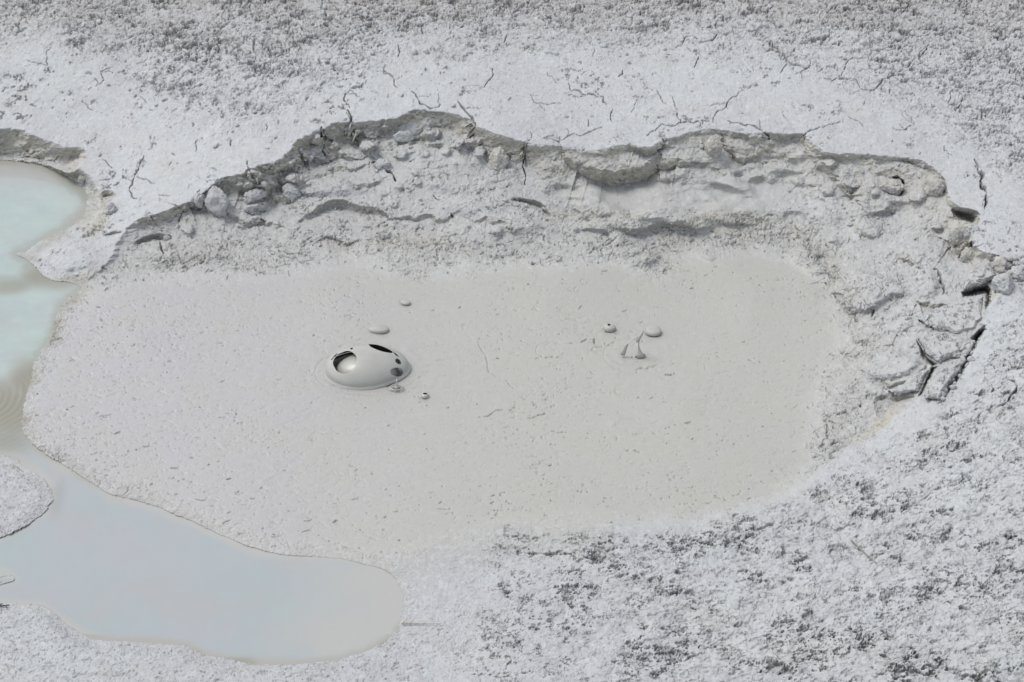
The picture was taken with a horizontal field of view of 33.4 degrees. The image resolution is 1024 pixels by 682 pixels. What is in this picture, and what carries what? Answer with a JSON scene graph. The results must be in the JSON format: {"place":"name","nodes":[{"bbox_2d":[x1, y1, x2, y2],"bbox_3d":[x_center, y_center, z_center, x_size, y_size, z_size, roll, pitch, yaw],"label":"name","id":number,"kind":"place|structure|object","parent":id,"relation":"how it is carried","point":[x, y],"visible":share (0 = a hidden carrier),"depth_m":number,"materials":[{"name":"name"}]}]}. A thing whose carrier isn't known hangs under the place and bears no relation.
{"place":"outdoors","nodes":[
{"label":"outdoors","id":0,"kind":"place"},
{"bbox_2d":[0,158,404,665],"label":"water","id":1,"kind":"structure","parent":0,"point":[89,559],"depth_m":7.63,"materials":[{"name":"liquid"}]},
{"bbox_2d":[0,0,1023,681],"bbox_3d":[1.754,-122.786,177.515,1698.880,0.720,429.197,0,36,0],"label":"ground","id":2,"kind":"structure","parent":0,"point":[918,496],"depth_m":9.77,"materials":[{"name":"soil"}]},
{"bbox_2d":[78,175,85,183],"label":"clay clod","id":3,"kind":"object","parent":2,"relation":"on","point":[81,179],"visible":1,"depth_m":10.27,"materials":[{"name":"grey soil"}]},
{"bbox_2d":[105,202,117,214],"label":"clay clod","id":4,"kind":"object","parent":2,"relation":"on","point":[111,207],"visible":1,"depth_m":9.88,"materials":[{"name":"grey soil"}]},
{"bbox_2d":[163,235,170,240],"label":"clay clod","id":5,"kind":"object","parent":2,"relation":"on","point":[166,237],"visible":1,"depth_m":9.74,"materials":[{"name":"grey soil"}]},
{"bbox_2d":[194,193,205,207],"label":"clay clod","id":6,"kind":"object","parent":2,"relation":"on","point":[198,200],"visible":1,"depth_m":9.78,"materials":[{"name":"grey soil"}]},
{"bbox_2d":[205,186,228,216],"bbox_3d":[-1.697,-0.779,9.834,0.152,0.221,0.166,-6,36,-17],"label":"clay clod","id":7,"kind":"object","parent":2,"relation":"on","point":[217,201],"visible":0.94,"depth_m":9.77,"materials":[{"name":"grey soil"}]},
{"bbox_2d":[243,188,266,203],"bbox_3d":[-1.484,-0.837,9.866,0.147,0.081,0.080,-18,40,-23],"label":"clay clod","id":8,"kind":"object","parent":2,"relation":"on","point":[252,196],"visible":1,"depth_m":9.84,"materials":[{"name":"grey soil"}]},
{"bbox_2d":[282,182,299,200],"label":"clay clod","id":9,"kind":"object","parent":2,"relation":"on","point":[290,190],"visible":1,"depth_m":9.91,"materials":[{"name":"grey soil"}]},
{"bbox_2d":[305,151,314,161],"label":"clay clod","id":10,"kind":"object","parent":2,"relation":"on","point":[310,158],"visible":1,"depth_m":10.06,"materials":[{"name":"grey soil"}]},
{"bbox_2d":[373,158,391,170],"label":"clay clod","id":11,"kind":"object","parent":2,"relation":"on","point":[380,164],"visible":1,"depth_m":10.03,"materials":[{"name":"grey soil"}]},
{"bbox_2d":[393,130,414,142],"bbox_3d":[-0.644,-1.216,10.159,0.135,0.079,0.058,-8,37,-10],"label":"clay slab","id":12,"kind":"object","parent":2,"relation":"on","point":[403,136],"depth_m":10.14,"materials":[{"name":"grey soil"}]},
{"bbox_2d":[398,122,421,134],"bbox_3d":[-0.602,-1.283,10.244,0.189,0.064,0.132,-25,71,-21],"label":"clay slab","id":13,"kind":"object","parent":2,"relation":"on","point":[413,128],"depth_m":10.21,"materials":[{"name":"grey soil"}]},
{"bbox_2d":[402,623,432,623],"bbox_3d":[-0.391,1.212,7.312,0.169,0.027,0.006,6,36,8],"label":"grass stalk","id":14,"kind":"object","parent":2,"relation":"on","point":[417,623],"depth_m":7.31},
{"bbox_2d":[32,249,845,562],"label":"mud","id":15,"kind":"structure","parent":2,"relation":"in","point":[220,401],"depth_m":8.63,"materials":[{"name":"soil"}]},
{"bbox_2d":[323,344,410,389],"bbox_3d":[-0.748,0.105,8.768,0.454,0.124,0.331,0,36,0],"label":"mud bubble","id":16,"kind":"object","parent":15,"relation":"on","point":[368,366],"visible":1,"depth_m":8.71,"materials":[{"name":"grey soil"}]},
{"bbox_2d":[368,324,388,333],"bbox_3d":[-0.710,-0.068,9.089,0.111,0.022,0.069,0,36,0],"label":"mud bubble","id":17,"kind":"object","parent":15,"relation":"on","point":[379,329],"visible":1,"depth_m":9.07,"materials":[{"name":"grey soil"}]},
{"bbox_2d":[390,379,402,390],"bbox_3d":[-0.586,0.217,8.661,0.069,0.056,0.056,0,36,0],"label":"mud splash","id":18,"kind":"object","parent":15,"relation":"on","point":[396,387],"visible":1,"depth_m":8.66,"materials":[{"name":"grey soil"}]},
{"bbox_2d":[400,300,410,305],"bbox_3d":[-0.580,-0.210,9.292,0.055,0.015,0.040,0,36,0],"label":"mud bubble","id":19,"kind":"object","parent":15,"relation":"on","point":[405,302],"visible":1,"depth_m":9.28,"materials":[{"name":"grey soil"}]},
{"bbox_2d":[421,392,428,398],"bbox_3d":[-0.440,0.273,8.625,0.040,0.018,0.038,0,36,0],"label":"mud bubble","id":20,"kind":"object","parent":15,"relation":"on","point":[424,396],"visible":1,"depth_m":8.62,"materials":[{"name":"grey soil"}]},
{"bbox_2d":[603,323,615,331],"bbox_3d":[0.522,-0.076,9.098,0.067,0.025,0.061,0,36,0],"label":"mud bubble","id":21,"kind":"object","parent":15,"relation":"on","point":[609,327],"visible":1,"depth_m":9.08,"materials":[{"name":"grey soil"}]},
{"bbox_2d":[620,330,645,357],"bbox_3d":[0.631,0.012,8.859,0.133,0.176,0.040,0,36,0],"label":"mud splash","id":22,"kind":"object","parent":15,"relation":"on","point":[639,354],"visible":1,"depth_m":8.88,"materials":[{"name":"grey soil"}]},
{"bbox_2d":[645,325,660,335],"bbox_3d":[0.751,-0.061,9.079,0.089,0.023,0.088,0,36,0],"label":"mud bubble","id":23,"kind":"object","parent":15,"relation":"on","point":[652,330],"visible":1,"depth_m":9.06,"materials":[{"name":"grey soil"}]},
{"bbox_2d":[487,146,508,170],"bbox_3d":[-0.084,-1.067,10.025,0.132,0.142,0.133,-7,42,-9],"label":"clay clod","id":24,"kind":"object","parent":2,"relation":"on","point":[498,159],"visible":1,"depth_m":9.99,"materials":[{"name":"grey soil"}]},
{"bbox_2d":[0,0,1023,408],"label":"soil crumbs","id":25,"kind":"object","parent":2,"relation":"on","point":[964,356],"visible":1,"depth_m":10.43,"materials":[{"name":"soil"}]},
{"bbox_2d":[704,135,722,157],"bbox_3d":[1.180,-1.133,10.036,0.106,0.167,0.120,-7,54,-9],"label":"clay clod","id":26,"kind":"object","parent":2,"relation":"on","point":[713,147],"visible":1,"depth_m":9.98,"materials":[{"name":"grey soil"}]},
{"bbox_2d":[850,539,876,562],"bbox_3d":[1.534,0.919,7.452,0.008,0.060,0.216,-11,37,-15],"label":"grass stalk","id":27,"kind":"object","parent":2,"relation":"on","point":[851,540],"depth_m":7.46,"materials":[{"name":"beige plant"}]},
{"bbox_2d":[878,176,904,195],"bbox_3d":[2.174,-0.876,9.812,0.152,0.100,0.128,11,43,6],"label":"clay clod","id":28,"kind":"object","parent":2,"relation":"on","point":[892,186],"visible":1,"depth_m":9.77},
{"bbox_2d":[888,369,928,395],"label":"clay slab","id":29,"kind":"structure","parent":2,"relation":"on","point":[913,382],"depth_m":8.48,"materials":[{"name":"grey soil"}]},
{"bbox_2d":[922,174,944,196],"bbox_3d":[2.400,-0.868,9.688,0.118,0.150,0.136,-7,37,-9],"label":"clay clod","id":30,"kind":"object","parent":2,"relation":"on","point":[933,185],"visible":1,"depth_m":9.65,"materials":[{"name":"grey soil"}]},
{"bbox_2d":[924,362,959,399],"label":"clay slab","id":31,"kind":"structure","parent":2,"relation":"on","point":[937,385],"depth_m":8.38,"materials":[{"name":"grey soil"}]},
{"bbox_2d":[918,332,967,363],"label":"clay slab","id":32,"kind":"structure","parent":2,"relation":"on","point":[940,348],"depth_m":8.59,"materials":[{"name":"grey soil"}]},
{"bbox_2d":[918,296,982,333],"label":"clay slab","id":33,"kind":"structure","parent":2,"relation":"on","point":[958,317],"depth_m":8.79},
{"bbox_2d":[947,220,970,244],"bbox_3d":[2.461,-0.587,9.378,0.142,0.148,0.143,4,36,5],"label":"clay clod","id":34,"kind":"object","parent":2,"relation":"on","point":[956,229],"visible":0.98,"depth_m":9.34,"materials":[{"name":"grey soil"}]},
{"bbox_2d":[960,247,974,262],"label":"clay clod","id":35,"kind":"object","parent":2,"relation":"on","point":[967,255],"visible":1,"depth_m":9.24,"materials":[{"name":"grey soil"}]},
{"bbox_2d":[963,224,979,238],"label":"clay clod","id":36,"kind":"object","parent":2,"relation":"on","point":[970,230],"visible":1,"depth_m":9.31,"materials":[{"name":"grey soil"}]},
{"bbox_2d":[963,265,995,289],"bbox_3d":[2.502,-0.340,9.136,0.168,0.175,0.420,14,38,18],"label":"clay slab","id":37,"kind":"object","parent":2,"relation":"on","point":[980,275],"depth_m":9.02,"materials":[{"name":"grey soil"}]},
{"bbox_2d":[987,253,997,260],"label":"clay clod","id":38,"kind":"object","parent":2,"relation":"on","point":[991,257],"visible":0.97,"depth_m":9.14,"materials":[{"name":"grey soil"}]},
{"bbox_2d":[992,255,1012,272],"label":"clay clod","id":39,"kind":"object","parent":2,"relation":"on","point":[999,262],"visible":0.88,"depth_m":9.07,"materials":[{"name":"grey soil"}]},
{"bbox_2d":[992,272,1014,293],"bbox_3d":[2.564,-0.300,8.887,0.109,0.135,0.144,-20,40,-25],"label":"clay clod","id":40,"kind":"object","parent":2,"relation":"on","point":[1002,283],"visible":1,"depth_m":8.85,"materials":[{"name":"grey soil"}]},
{"bbox_2d":[1009,266,1023,281],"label":"clay clod","id":41,"kind":"object","parent":2,"relation":"on","point":[1016,272],"visible":0.93,"depth_m":8.93,"materials":[{"name":"grey soil"}]}
]}

